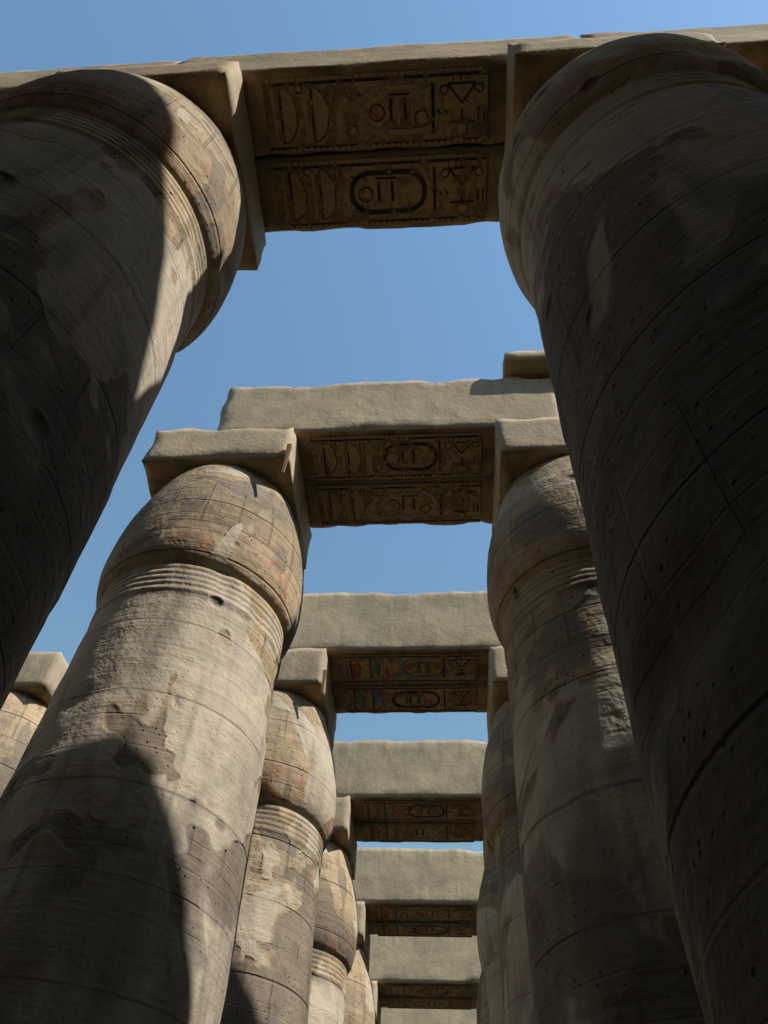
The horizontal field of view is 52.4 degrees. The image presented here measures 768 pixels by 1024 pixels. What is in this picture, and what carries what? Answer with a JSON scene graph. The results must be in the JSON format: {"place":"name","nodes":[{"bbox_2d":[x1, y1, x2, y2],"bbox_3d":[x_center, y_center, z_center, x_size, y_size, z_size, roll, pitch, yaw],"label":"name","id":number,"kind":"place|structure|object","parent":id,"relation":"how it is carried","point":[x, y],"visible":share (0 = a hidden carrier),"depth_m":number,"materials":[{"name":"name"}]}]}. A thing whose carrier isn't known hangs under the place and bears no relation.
{"place":"outdoors","nodes":[
{"label":"outdoors","id":0,"kind":"place"},
{"bbox_2d":[0,0,767,851],"label":"sky","id":1,"kind":"structure","parent":0,"point":[441,303],"materials":[{"name":"blue"}]},
{"label":"ground","id":2,"kind":"structure","parent":0,"visible":0},
{"bbox_2d":[0,690,47,796],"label":"column","id":3,"kind":"structure","parent":2,"relation":"on","point":[21,714],"depth_m":14.84,"materials":[{"name":"stone"}]},
{"bbox_2d":[0,69,245,709],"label":"column","id":4,"kind":"structure","parent":2,"relation":"on","point":[122,217],"depth_m":5.38,"materials":[{"name":"stone"}]},
{"bbox_2d":[0,464,303,1023],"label":"column","id":5,"kind":"structure","parent":2,"relation":"on","point":[129,798],"depth_m":7.72,"materials":[{"name":"stone"}]},
{"bbox_2d":[11,32,725,1023],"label":"abacus blocks","id":6,"kind":"structure","parent":5,"relation":"on","point":[213,92],"depth_m":12.12,"materials":[{"name":"stone"}]},
{"bbox_2d":[282,443,326,693],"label":"wooden wedges","id":7,"kind":"object","parent":6,"relation":"attached to","point":[288,451],"visible":1,"depth_m":12.00,"materials":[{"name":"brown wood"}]},
{"bbox_2d":[0,23,767,1023],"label":"stone architraves","id":8,"kind":"object","parent":6,"relation":"on","point":[334,625],"visible":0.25,"depth_m":14.03,"materials":[{"name":"stone"}]},
{"bbox_2d":[261,66,487,229],"bbox_3d":[-0.074,-4.658,10.135,2.800,0.008,1.840,-1,-53,4],"label":"hieroglyphic panel","id":9,"kind":"object","parent":8,"relation":"attached to","point":[440,106],"visible":1,"depth_m":10.06,"materials":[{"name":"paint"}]},
{"bbox_2d":[310,432,481,525],"bbox_3d":[0.236,-0.519,13.266,2.800,0.008,1.840,-1,-53,4],"label":"hieroglyphic panel","id":10,"kind":"object","parent":8,"relation":"attached to","point":[400,456],"visible":1,"depth_m":13.21,"materials":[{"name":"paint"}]},
{"bbox_2d":[340,653,477,712],"bbox_3d":[0.546,3.621,16.398,2.800,0.008,1.840,-1,-53,4],"label":"hieroglyphic panel","id":11,"kind":"object","parent":8,"relation":"attached to","point":[391,668],"visible":1,"depth_m":16.36,"materials":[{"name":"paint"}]},
{"bbox_2d":[360,801,474,841],"bbox_3d":[0.855,7.761,19.529,2.800,0.008,1.840,-1,-53,4],"label":"hieroglyphic panel","id":12,"kind":"object","parent":8,"relation":"attached to","point":[413,811],"visible":1,"depth_m":19.49,"materials":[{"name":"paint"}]},
{"bbox_2d":[374,906,472,937],"bbox_3d":[1.165,11.901,22.660,2.800,0.008,1.840,-1,-53,4],"label":"hieroglyphic panel","id":13,"kind":"object","parent":8,"relation":"attached to","point":[415,913],"visible":1,"depth_m":22.63,"materials":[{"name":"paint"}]},
{"bbox_2d":[385,985,470,1009],"bbox_3d":[1.475,16.041,25.792,2.800,0.008,1.840,-1,-53,4],"label":"hieroglyphic panel","id":14,"kind":"object","parent":8,"relation":"attached to","point":[429,991],"visible":1,"depth_m":25.77,"materials":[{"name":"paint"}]},
{"bbox_2d":[220,688,336,1023],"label":"column","id":15,"kind":"structure","parent":2,"relation":"on","point":[269,981],"depth_m":12.48,"materials":[{"name":"stone"}]},
{"bbox_2d":[308,840,357,1023],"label":"column","id":16,"kind":"structure","parent":2,"relation":"on","point":[334,940],"depth_m":16.63,"materials":[{"name":"stone"}]},
{"bbox_2d":[344,945,374,1023],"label":"column","id":17,"kind":"structure","parent":2,"relation":"on","point":[359,1007],"depth_m":20.47,"materials":[{"name":"stone"}]},
{"bbox_2d":[476,970,489,1023],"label":"column","id":18,"kind":"structure","parent":2,"relation":"on","point":[482,1012],"depth_m":20.40,"materials":[{"name":"stone"}]},
{"bbox_2d":[477,848,503,1023],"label":"column","id":19,"kind":"structure","parent":2,"relation":"on","point":[487,934],"depth_m":16.66,"materials":[{"name":"stone"}]},
{"bbox_2d":[481,697,533,1023],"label":"column","id":20,"kind":"structure","parent":2,"relation":"on","point":[500,810],"depth_m":12.59,"materials":[{"name":"stone"}]},
{"bbox_2d":[487,454,705,1023],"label":"column","id":21,"kind":"structure","parent":2,"relation":"on","point":[605,944],"depth_m":7.36,"materials":[{"name":"stone"}]},
{"bbox_2d":[498,33,767,1023],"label":"column","id":22,"kind":"structure","parent":2,"relation":"on","point":[632,197],"depth_m":3.31,"materials":[{"name":"stone"}]}
]}

